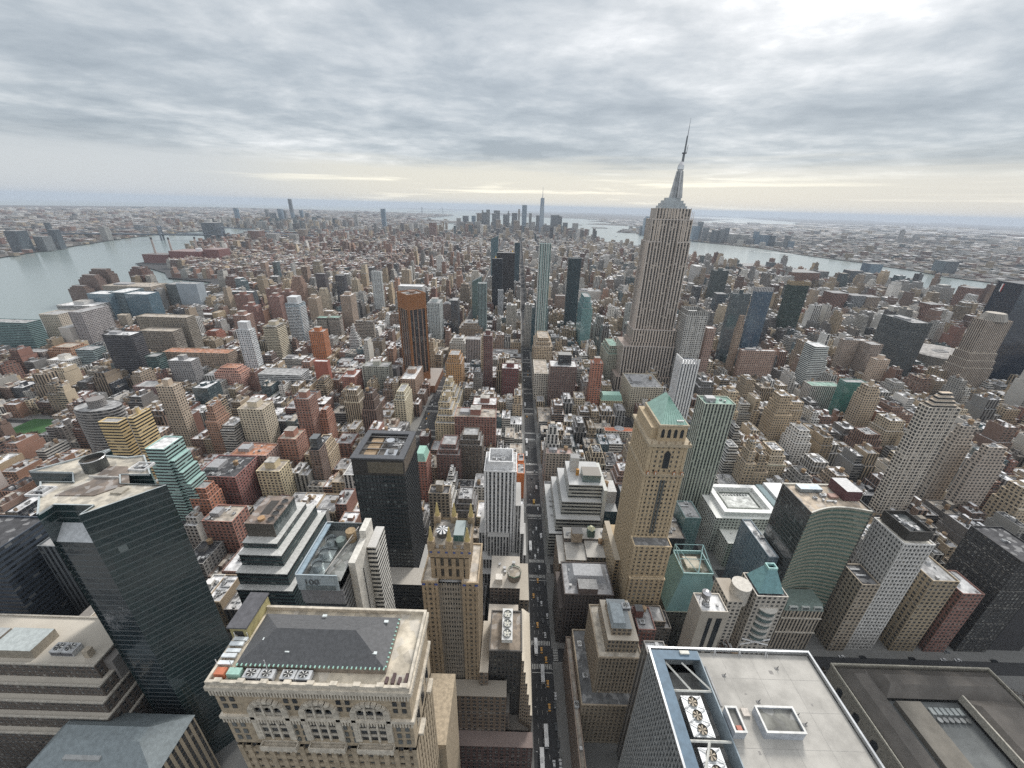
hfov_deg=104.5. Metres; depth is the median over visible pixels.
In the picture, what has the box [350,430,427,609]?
office tower
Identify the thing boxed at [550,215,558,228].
skyline tower
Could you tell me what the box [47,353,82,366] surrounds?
apartment building
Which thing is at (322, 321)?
apartment tower
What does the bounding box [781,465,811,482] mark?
grey building
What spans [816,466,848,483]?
masonry building
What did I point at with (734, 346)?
office tower
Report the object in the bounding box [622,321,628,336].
office building
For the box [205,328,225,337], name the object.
brick building
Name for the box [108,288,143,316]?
glass building
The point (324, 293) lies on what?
apartment building
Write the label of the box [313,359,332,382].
brick building
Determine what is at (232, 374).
construction building
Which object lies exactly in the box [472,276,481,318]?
glass tower
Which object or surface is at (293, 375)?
apartment building
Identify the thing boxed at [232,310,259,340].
apartment tower
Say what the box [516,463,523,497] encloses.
construction building
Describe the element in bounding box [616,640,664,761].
office building
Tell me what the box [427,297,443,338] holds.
office tower
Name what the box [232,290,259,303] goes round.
hospital building
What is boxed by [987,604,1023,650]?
office building
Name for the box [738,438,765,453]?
masonry building
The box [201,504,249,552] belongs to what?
apartment building
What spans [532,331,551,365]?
office building
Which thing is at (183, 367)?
apartment tower
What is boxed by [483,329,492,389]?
apartment tower
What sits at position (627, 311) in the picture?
office tower
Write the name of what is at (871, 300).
skyline tower
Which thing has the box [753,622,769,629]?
bay window
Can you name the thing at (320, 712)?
arch window
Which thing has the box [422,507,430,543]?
grey building
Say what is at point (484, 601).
grey building
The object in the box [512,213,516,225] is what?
skyline tower
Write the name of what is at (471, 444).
apartment building
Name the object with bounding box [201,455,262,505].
apartment building
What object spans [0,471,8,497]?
apartment tower
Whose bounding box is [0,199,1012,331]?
water
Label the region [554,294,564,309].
office building
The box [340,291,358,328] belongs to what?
apartment tower
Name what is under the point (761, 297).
glass tower
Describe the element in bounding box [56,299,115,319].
hospital building
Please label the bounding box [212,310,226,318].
apartment building
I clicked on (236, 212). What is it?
skyline tower
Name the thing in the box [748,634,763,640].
bay window
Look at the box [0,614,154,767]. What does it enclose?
office tower
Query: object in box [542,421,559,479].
white building
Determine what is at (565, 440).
grey building
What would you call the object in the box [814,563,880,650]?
office building
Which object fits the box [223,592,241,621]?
grey building
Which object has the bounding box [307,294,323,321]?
apartment tower
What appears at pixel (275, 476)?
apartment building
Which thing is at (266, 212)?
skyline tower
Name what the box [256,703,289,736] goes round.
arch window
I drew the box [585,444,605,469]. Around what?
masonry building
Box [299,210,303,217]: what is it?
skyline tower
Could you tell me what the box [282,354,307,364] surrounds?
office building
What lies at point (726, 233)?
skyline tower
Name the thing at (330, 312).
brick building
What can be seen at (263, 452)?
apartment building
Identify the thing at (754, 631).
bay window
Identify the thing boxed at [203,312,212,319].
apartment building
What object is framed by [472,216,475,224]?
skyline tower
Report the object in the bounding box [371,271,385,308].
apartment tower
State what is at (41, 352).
brick building
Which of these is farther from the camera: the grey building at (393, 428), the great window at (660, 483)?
the grey building at (393, 428)
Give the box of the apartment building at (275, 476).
[256,457,296,496]
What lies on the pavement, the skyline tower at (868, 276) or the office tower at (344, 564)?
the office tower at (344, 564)
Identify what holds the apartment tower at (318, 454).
on the pavement
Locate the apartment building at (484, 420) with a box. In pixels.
[454,405,496,447]
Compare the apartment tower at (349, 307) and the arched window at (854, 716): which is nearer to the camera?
the arched window at (854, 716)
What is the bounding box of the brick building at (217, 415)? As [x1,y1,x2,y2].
[205,397,230,453]
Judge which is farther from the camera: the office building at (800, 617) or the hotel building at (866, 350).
the hotel building at (866, 350)
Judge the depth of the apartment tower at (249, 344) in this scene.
731.37 m
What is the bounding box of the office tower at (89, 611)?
[79,605,96,615]
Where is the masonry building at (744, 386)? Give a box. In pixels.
[735,374,754,399]
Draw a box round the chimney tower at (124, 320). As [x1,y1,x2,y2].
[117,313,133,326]
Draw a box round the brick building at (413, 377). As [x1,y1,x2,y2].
[400,365,423,401]
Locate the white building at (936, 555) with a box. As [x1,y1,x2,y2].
[929,545,944,566]
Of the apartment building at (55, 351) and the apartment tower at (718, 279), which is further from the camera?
the apartment tower at (718, 279)
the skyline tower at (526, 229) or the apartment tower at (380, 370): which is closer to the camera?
the apartment tower at (380, 370)
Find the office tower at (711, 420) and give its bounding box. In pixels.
[677,395,735,509]
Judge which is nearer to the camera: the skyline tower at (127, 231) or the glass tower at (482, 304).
the glass tower at (482, 304)
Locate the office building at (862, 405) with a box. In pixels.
[843,379,879,426]
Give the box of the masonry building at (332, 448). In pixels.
[321,434,340,473]
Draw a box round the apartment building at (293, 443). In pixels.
[278,426,308,466]
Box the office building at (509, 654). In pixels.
[489,608,531,731]
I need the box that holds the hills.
[695,215,1008,226]
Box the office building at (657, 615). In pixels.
[629,604,665,625]
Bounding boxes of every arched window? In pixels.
[833,688,841,702]
[848,713,858,728]
[866,740,877,756]
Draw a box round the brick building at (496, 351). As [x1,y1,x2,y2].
[493,348,517,356]
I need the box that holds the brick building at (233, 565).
[221,545,243,574]
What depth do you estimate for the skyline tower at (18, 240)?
2305.80 m
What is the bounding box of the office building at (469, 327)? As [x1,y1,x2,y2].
[459,319,482,336]
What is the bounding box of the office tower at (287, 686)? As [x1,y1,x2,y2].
[203,592,460,767]
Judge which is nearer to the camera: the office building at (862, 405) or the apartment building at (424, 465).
the apartment building at (424, 465)
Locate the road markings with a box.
[310,349,717,758]
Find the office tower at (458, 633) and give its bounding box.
[421,502,532,767]
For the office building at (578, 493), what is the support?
on the pavement
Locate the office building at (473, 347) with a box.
[466,336,480,362]
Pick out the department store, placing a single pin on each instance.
(753, 361)
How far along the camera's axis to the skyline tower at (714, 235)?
4448.98 m
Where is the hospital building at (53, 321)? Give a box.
[39,310,73,337]
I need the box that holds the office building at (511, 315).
[506,301,516,331]
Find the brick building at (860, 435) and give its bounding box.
[843,427,881,452]
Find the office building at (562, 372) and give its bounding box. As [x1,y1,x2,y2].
[547,352,576,406]
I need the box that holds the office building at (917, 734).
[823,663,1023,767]
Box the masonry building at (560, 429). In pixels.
[556,422,564,442]
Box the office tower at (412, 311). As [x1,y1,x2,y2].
[397,289,442,392]
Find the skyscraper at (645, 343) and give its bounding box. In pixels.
[610,120,694,389]
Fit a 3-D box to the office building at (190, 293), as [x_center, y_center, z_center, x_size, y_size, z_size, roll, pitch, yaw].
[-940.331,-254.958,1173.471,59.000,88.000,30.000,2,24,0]
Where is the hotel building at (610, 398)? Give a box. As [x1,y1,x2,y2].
[598,391,622,407]
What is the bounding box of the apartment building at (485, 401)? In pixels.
[473,394,496,407]
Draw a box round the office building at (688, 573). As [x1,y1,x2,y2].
[658,544,713,646]
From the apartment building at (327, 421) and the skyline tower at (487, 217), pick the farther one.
the skyline tower at (487, 217)
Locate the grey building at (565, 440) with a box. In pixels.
[559,433,572,452]
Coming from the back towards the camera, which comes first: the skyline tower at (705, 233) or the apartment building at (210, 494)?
the skyline tower at (705, 233)
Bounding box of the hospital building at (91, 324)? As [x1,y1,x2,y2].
[68,305,116,344]
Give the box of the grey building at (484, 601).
[483,579,486,622]
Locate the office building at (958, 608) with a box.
[917,570,984,651]
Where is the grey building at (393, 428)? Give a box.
[382,427,402,430]
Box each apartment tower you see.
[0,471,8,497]
[68,285,94,300]
[73,395,142,454]
[78,274,106,291]
[89,268,119,283]
[101,330,149,374]
[128,266,153,279]
[145,353,169,369]
[145,436,207,520]
[155,378,198,446]
[167,354,204,383]
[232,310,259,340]
[234,291,254,310]
[236,320,263,368]
[237,398,280,442]
[243,302,264,324]
[262,320,291,359]
[265,285,281,318]
[268,292,287,319]
[271,391,280,396]
[280,288,296,302]
[285,295,309,340]
[290,275,308,306]
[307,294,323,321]
[309,326,331,358]
[309,434,331,480]
[315,273,329,292]
[316,316,329,335]
[328,315,344,336]
[334,274,347,301]
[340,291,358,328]
[349,323,361,350]
[355,317,375,338]
[362,359,392,388]
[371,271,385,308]
[394,384,413,424]
[445,350,464,386]
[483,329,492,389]
[498,289,502,314]
[501,360,518,396]
[586,356,602,406]
[698,326,715,372]
[705,268,728,297]
[862,354,889,381]
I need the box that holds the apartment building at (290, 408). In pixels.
[285,400,295,413]
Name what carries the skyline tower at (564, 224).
on the land
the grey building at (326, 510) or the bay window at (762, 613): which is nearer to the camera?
the bay window at (762, 613)
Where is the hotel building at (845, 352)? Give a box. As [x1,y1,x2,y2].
[829,337,868,367]
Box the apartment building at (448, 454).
[436,435,461,481]
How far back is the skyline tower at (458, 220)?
4895.41 m
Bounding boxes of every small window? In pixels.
[417,707,419,726]
[421,686,424,705]
[425,665,427,684]
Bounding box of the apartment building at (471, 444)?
[458,427,483,479]
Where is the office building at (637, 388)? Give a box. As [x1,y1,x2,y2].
[620,373,662,416]
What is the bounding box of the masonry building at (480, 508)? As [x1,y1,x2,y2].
[476,501,483,526]
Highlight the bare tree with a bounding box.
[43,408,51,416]
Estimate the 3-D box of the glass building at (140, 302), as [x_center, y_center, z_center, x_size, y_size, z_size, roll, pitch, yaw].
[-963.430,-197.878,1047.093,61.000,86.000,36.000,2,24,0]
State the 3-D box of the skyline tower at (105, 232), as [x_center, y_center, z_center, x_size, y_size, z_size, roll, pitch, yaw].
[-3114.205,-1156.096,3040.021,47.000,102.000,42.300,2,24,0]
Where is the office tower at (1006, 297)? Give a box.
[982,281,1023,379]
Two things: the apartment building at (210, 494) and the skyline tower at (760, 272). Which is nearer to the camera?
the apartment building at (210, 494)
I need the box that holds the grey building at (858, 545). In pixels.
[849,530,867,562]
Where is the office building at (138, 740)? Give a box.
[26,713,220,767]
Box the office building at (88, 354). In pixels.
[75,345,106,364]
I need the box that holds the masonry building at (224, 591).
[211,574,239,632]
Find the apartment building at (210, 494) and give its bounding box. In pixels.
[190,480,226,515]
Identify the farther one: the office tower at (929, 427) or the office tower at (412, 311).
the office tower at (412, 311)
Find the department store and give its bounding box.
[732,348,776,378]
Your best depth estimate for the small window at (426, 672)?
126.07 m
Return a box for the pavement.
[8,263,1023,767]
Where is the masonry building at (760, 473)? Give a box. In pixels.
[750,447,767,484]
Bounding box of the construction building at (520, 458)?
[517,454,523,462]
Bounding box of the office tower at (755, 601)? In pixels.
[711,562,788,653]
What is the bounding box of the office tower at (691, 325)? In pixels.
[670,306,707,380]
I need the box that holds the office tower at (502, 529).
[479,448,525,597]
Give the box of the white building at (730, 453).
[718,439,738,474]
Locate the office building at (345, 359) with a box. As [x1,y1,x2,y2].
[337,357,353,363]
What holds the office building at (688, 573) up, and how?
on the pavement
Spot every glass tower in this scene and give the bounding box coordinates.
[0,515,78,615]
[24,449,234,754]
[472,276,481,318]
[478,282,486,331]
[491,235,498,275]
[492,258,502,309]
[514,243,519,280]
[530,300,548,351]
[534,239,550,335]
[563,257,581,325]
[575,293,592,345]
[668,515,685,554]
[673,501,701,549]
[714,289,750,360]
[722,519,778,579]
[739,287,773,348]
[763,478,873,610]
[828,379,866,414]
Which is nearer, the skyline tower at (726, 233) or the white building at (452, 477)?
the white building at (452, 477)
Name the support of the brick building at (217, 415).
on the pavement
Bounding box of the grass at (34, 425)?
[13,419,53,433]
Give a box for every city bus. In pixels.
[529,541,531,551]
[534,638,537,655]
[539,747,544,767]
[540,664,544,683]
[544,724,548,748]
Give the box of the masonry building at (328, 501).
[316,494,338,521]
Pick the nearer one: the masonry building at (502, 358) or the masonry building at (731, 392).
the masonry building at (731, 392)
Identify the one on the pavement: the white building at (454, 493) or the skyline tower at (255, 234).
the white building at (454, 493)
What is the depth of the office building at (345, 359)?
829.84 m
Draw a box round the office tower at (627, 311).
[622,302,631,330]
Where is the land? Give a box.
[0,205,1023,282]
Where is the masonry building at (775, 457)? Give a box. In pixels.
[762,441,785,477]
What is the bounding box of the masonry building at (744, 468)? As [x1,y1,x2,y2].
[731,435,756,484]
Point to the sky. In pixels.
(898, 111)
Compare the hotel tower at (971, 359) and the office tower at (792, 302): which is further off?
the office tower at (792, 302)
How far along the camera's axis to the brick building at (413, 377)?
681.95 m
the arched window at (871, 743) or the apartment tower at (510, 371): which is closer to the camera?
the arched window at (871, 743)
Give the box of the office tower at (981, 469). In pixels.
[943,443,1007,508]
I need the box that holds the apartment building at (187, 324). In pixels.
[135,313,203,347]
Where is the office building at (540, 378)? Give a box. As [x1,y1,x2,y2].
[532,359,547,399]
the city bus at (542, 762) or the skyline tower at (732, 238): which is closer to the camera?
the city bus at (542, 762)
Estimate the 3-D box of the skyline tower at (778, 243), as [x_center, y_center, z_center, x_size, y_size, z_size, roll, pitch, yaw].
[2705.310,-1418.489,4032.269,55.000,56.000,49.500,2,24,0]
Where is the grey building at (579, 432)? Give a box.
[571,416,586,443]
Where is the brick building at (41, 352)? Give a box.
[32,348,49,359]
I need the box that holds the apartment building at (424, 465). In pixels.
[417,445,432,501]
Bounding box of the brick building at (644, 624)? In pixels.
[631,604,655,649]
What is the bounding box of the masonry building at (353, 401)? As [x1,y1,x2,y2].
[344,383,363,423]
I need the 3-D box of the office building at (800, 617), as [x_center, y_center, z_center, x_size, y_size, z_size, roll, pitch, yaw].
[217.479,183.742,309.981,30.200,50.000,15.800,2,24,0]
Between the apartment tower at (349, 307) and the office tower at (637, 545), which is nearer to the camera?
the office tower at (637, 545)
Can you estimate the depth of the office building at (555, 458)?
471.70 m
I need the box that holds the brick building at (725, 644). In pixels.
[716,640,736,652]
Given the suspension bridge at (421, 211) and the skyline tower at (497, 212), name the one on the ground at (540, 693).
the skyline tower at (497, 212)
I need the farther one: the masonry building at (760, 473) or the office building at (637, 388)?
the office building at (637, 388)
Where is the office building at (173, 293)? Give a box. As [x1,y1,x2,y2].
[165,282,181,304]
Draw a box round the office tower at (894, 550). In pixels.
[844,510,935,649]
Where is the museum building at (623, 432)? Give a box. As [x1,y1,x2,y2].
[603,426,632,440]
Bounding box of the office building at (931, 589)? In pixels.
[878,556,959,650]
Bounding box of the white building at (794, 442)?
[778,421,810,463]
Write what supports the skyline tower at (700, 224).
on the land
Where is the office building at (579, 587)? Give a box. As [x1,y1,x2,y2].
[552,561,613,642]
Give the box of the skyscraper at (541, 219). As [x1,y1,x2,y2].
[538,195,543,232]
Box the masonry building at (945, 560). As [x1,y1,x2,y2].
[942,551,953,566]
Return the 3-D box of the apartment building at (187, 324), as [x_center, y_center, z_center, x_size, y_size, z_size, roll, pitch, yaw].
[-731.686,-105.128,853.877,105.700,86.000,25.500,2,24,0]
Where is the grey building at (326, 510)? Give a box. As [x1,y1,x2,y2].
[317,508,330,520]
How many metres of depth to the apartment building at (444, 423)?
550.08 m
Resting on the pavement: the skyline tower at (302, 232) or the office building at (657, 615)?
the office building at (657, 615)
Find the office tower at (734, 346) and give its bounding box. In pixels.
[724,315,744,375]
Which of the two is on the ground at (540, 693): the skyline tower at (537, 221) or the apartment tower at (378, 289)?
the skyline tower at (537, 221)
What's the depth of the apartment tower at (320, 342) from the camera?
814.48 m
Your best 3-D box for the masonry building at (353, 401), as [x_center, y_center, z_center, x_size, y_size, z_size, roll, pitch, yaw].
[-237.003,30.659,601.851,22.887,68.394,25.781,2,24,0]
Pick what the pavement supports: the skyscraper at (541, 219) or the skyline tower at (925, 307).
the skyline tower at (925, 307)
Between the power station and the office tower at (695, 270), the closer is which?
the office tower at (695, 270)
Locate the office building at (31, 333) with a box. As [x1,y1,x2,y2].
[0,318,48,348]
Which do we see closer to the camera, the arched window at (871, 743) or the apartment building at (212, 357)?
the arched window at (871, 743)
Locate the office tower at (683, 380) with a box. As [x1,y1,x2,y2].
[668,353,699,420]
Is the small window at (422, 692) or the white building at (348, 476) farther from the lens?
the white building at (348, 476)
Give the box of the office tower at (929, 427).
[868,391,961,513]
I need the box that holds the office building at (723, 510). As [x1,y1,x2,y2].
[697,482,781,566]
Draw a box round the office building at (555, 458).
[543,446,571,482]
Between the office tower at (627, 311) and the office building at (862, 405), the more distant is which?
the office tower at (627, 311)
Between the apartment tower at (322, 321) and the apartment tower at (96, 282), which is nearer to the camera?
the apartment tower at (322, 321)
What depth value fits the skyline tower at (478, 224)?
4622.53 m
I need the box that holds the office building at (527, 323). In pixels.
[523,301,533,346]
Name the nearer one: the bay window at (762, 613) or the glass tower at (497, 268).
the bay window at (762, 613)
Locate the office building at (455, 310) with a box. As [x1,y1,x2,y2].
[451,297,459,334]
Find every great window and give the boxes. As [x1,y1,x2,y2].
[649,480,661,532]
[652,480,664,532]
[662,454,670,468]
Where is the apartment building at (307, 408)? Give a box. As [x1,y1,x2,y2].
[293,389,322,447]
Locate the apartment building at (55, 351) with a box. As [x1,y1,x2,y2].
[47,343,87,358]
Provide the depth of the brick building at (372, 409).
544.61 m
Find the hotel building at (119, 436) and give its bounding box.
[98,417,141,456]
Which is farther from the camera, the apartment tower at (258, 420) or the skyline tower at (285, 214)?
the skyline tower at (285, 214)
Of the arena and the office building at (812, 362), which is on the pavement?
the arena
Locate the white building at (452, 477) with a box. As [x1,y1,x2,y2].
[446,464,457,489]
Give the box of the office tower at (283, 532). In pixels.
[235,496,332,605]
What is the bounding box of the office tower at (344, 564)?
[295,518,395,608]
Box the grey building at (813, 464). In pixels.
[796,453,828,474]
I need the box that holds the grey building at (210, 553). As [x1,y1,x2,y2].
[194,538,226,580]
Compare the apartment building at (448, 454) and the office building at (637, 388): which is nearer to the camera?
the apartment building at (448, 454)
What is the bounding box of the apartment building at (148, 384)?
[132,379,173,395]
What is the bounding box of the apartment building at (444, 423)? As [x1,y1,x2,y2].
[435,390,458,439]
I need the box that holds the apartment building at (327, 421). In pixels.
[319,405,338,437]
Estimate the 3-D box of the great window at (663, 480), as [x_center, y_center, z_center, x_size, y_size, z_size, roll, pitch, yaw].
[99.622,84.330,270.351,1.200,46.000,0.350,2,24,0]
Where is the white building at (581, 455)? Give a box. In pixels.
[573,450,585,460]
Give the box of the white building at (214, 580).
[206,574,225,591]
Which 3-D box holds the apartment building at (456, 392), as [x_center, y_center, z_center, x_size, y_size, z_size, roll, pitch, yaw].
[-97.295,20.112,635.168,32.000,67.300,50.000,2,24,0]
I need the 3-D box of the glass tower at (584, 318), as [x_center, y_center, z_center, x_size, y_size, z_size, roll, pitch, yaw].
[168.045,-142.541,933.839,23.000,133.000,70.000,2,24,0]
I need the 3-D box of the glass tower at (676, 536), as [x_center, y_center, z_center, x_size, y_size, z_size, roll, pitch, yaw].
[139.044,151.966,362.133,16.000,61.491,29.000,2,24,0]
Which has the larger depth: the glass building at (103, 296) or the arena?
the glass building at (103, 296)
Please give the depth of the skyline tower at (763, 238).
4080.56 m
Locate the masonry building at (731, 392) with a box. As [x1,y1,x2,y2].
[718,385,738,420]
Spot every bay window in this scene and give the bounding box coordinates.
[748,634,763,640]
[751,628,766,634]
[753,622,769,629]
[756,616,771,622]
[758,609,774,616]
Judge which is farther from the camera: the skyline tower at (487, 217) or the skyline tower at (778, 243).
the skyline tower at (487, 217)
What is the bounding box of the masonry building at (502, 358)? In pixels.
[496,352,506,396]
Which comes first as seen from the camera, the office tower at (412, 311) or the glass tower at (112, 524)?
the glass tower at (112, 524)
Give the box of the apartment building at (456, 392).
[438,376,463,406]
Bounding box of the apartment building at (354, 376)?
[341,368,364,390]
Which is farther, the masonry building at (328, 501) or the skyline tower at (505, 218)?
the skyline tower at (505, 218)
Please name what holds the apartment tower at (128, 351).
on the pavement
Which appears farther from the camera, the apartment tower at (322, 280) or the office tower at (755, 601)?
the apartment tower at (322, 280)
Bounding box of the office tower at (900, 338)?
[872,314,932,376]
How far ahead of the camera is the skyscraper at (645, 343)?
693.79 m
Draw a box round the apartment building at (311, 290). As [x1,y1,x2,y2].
[307,286,317,296]
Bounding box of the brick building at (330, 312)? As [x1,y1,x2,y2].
[323,310,338,315]
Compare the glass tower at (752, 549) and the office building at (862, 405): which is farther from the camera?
the office building at (862, 405)
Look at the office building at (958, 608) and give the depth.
299.38 m
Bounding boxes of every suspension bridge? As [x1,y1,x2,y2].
[41,226,314,239]
[407,207,454,213]
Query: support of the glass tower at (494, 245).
on the pavement
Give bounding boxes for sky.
[0,0,1023,226]
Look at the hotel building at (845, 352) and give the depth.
810.67 m
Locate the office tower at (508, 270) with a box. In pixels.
[497,252,514,296]
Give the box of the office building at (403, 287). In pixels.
[398,284,424,291]
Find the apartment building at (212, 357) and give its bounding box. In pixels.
[162,347,239,368]
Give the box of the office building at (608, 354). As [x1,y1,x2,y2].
[600,338,617,379]
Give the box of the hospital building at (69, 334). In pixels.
[58,324,79,342]
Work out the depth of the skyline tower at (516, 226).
4616.84 m
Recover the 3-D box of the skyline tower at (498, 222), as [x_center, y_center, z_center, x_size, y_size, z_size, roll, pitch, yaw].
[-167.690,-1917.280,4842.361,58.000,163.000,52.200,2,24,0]
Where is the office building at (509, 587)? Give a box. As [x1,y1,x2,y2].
[488,556,528,620]
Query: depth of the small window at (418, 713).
116.07 m
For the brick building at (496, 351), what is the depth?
899.73 m
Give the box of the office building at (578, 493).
[543,453,616,555]
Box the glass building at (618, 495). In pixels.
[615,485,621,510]
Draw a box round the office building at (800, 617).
[767,589,823,648]
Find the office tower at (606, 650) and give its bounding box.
[571,599,640,743]
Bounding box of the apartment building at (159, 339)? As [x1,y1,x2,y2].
[138,327,187,352]
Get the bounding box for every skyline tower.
[3,230,35,251]
[32,236,56,250]
[43,222,51,235]
[47,229,66,248]
[98,226,113,240]
[119,230,136,232]
[133,224,144,230]
[143,226,153,231]
[200,222,224,239]
[233,208,240,219]
[248,230,265,239]
[264,209,268,216]
[266,233,280,241]
[277,209,284,219]
[283,210,287,219]
[288,199,293,214]
[289,234,299,241]
[297,229,307,237]
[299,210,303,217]
[353,214,358,224]
[380,209,386,226]
[425,227,428,234]
[429,222,436,236]
[456,218,460,228]
[463,216,468,223]
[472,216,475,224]
[475,222,480,232]
[477,213,481,221]
[486,209,489,224]
[492,213,495,229]
[494,210,499,219]
[496,220,500,227]
[503,214,507,227]
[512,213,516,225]
[513,220,519,232]
[522,205,526,229]
[524,227,528,234]
[529,213,531,228]
[531,222,534,230]
[536,215,539,230]
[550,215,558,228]
[562,222,567,230]
[572,223,578,232]
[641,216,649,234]
[690,226,699,240]
[698,222,703,239]
[701,227,709,240]
[710,230,719,242]
[710,292,726,311]
[717,229,725,242]
[723,268,761,275]
[724,228,729,241]
[727,234,739,243]
[737,234,748,243]
[737,263,771,269]
[746,239,754,244]
[752,231,759,243]
[757,234,770,245]
[765,262,775,266]
[768,235,775,246]
[774,241,782,245]
[776,269,820,281]
[782,235,790,248]
[787,241,794,247]
[816,270,828,278]
[820,290,848,310]
[843,269,863,282]
[847,293,865,307]
[860,262,883,273]
[863,273,876,283]
[863,295,880,307]
[896,229,905,242]
[917,302,943,320]
[928,284,955,304]
[931,260,959,273]
[950,286,984,306]
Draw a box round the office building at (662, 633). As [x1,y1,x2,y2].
[654,610,670,644]
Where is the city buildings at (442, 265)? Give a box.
[0,207,1023,578]
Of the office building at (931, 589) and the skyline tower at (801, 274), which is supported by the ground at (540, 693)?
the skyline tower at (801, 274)
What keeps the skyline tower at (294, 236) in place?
on the ground at (540, 693)
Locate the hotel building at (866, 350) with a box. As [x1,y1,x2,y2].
[851,341,883,375]
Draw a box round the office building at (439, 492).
[428,480,451,532]
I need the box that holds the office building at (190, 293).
[175,282,207,304]
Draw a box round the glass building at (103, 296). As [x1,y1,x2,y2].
[86,290,121,319]
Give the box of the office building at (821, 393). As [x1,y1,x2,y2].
[798,381,836,409]
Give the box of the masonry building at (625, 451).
[622,433,631,461]
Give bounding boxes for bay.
[716,220,787,228]
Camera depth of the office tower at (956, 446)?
422.64 m
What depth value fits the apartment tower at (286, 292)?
1073.23 m
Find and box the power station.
[142,237,230,262]
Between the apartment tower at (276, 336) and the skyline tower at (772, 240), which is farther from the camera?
the skyline tower at (772, 240)
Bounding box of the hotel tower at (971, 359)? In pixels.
[941,311,1012,388]
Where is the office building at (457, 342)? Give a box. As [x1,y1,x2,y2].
[450,333,465,355]
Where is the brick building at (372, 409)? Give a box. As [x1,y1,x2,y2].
[362,387,383,433]
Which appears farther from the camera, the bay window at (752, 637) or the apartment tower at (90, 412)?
the apartment tower at (90, 412)
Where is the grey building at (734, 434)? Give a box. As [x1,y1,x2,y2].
[727,419,740,450]
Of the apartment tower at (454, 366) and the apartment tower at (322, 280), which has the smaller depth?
the apartment tower at (454, 366)
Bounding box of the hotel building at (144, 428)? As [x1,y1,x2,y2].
[128,406,160,479]
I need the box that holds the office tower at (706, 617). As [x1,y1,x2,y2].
[677,589,727,652]
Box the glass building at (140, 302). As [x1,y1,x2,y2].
[124,291,165,317]
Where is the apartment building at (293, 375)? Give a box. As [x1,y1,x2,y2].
[258,368,309,385]
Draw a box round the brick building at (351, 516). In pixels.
[339,511,361,522]
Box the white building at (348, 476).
[343,463,357,498]
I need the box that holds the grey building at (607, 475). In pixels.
[601,470,613,481]
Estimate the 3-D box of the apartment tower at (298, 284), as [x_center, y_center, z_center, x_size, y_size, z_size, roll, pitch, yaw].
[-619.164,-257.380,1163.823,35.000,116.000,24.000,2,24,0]
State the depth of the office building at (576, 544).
348.23 m
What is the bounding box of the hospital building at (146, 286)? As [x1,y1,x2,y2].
[102,282,171,305]
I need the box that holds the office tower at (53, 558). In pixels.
[37,537,89,614]
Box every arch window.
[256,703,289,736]
[306,704,338,738]
[357,707,387,740]
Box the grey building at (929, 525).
[913,515,939,548]
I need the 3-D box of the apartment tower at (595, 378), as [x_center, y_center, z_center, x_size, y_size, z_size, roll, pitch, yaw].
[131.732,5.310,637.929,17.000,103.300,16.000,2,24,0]
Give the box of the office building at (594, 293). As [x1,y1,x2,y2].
[578,288,600,300]
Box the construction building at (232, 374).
[214,363,250,386]
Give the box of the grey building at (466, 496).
[455,486,477,526]
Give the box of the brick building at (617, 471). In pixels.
[610,462,625,490]
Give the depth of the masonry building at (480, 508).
419.82 m
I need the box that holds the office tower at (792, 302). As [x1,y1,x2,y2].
[775,281,809,328]
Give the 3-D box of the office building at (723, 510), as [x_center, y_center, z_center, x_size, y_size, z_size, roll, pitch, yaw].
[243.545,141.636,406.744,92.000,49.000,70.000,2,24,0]
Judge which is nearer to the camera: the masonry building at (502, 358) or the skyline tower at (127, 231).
the masonry building at (502, 358)
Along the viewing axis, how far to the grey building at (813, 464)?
480.94 m
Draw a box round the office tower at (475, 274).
[470,270,480,296]
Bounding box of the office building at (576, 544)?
[553,525,605,580]
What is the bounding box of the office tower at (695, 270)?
[687,264,702,282]
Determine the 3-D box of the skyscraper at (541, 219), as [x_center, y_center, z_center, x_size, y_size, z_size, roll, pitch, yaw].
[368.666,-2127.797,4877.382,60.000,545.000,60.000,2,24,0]
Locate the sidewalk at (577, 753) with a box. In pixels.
[562,636,585,767]
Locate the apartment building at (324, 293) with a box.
[318,287,332,309]
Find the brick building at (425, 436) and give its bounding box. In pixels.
[419,428,431,444]
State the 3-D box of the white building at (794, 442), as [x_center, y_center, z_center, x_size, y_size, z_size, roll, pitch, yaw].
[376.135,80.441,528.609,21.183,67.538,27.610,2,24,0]
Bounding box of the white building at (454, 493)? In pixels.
[429,482,456,509]
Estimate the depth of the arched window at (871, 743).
246.90 m
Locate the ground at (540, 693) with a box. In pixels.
[6,239,1023,767]
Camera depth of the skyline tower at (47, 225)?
2923.96 m
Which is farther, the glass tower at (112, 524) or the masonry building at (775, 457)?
the masonry building at (775, 457)
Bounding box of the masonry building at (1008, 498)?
[982,480,1023,523]
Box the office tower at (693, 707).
[618,646,884,767]
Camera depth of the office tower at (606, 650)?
242.10 m
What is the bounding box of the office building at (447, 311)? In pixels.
[443,302,451,320]
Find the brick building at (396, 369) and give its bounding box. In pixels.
[392,364,399,377]
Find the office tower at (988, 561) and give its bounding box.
[944,526,1023,651]
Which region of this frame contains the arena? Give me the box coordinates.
[916,343,954,367]
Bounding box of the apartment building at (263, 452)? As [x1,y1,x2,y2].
[229,442,282,465]
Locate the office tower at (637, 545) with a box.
[602,392,691,604]
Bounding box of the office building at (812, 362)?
[794,342,829,386]
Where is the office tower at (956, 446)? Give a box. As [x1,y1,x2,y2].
[914,419,975,502]
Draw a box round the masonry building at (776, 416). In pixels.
[758,390,792,443]

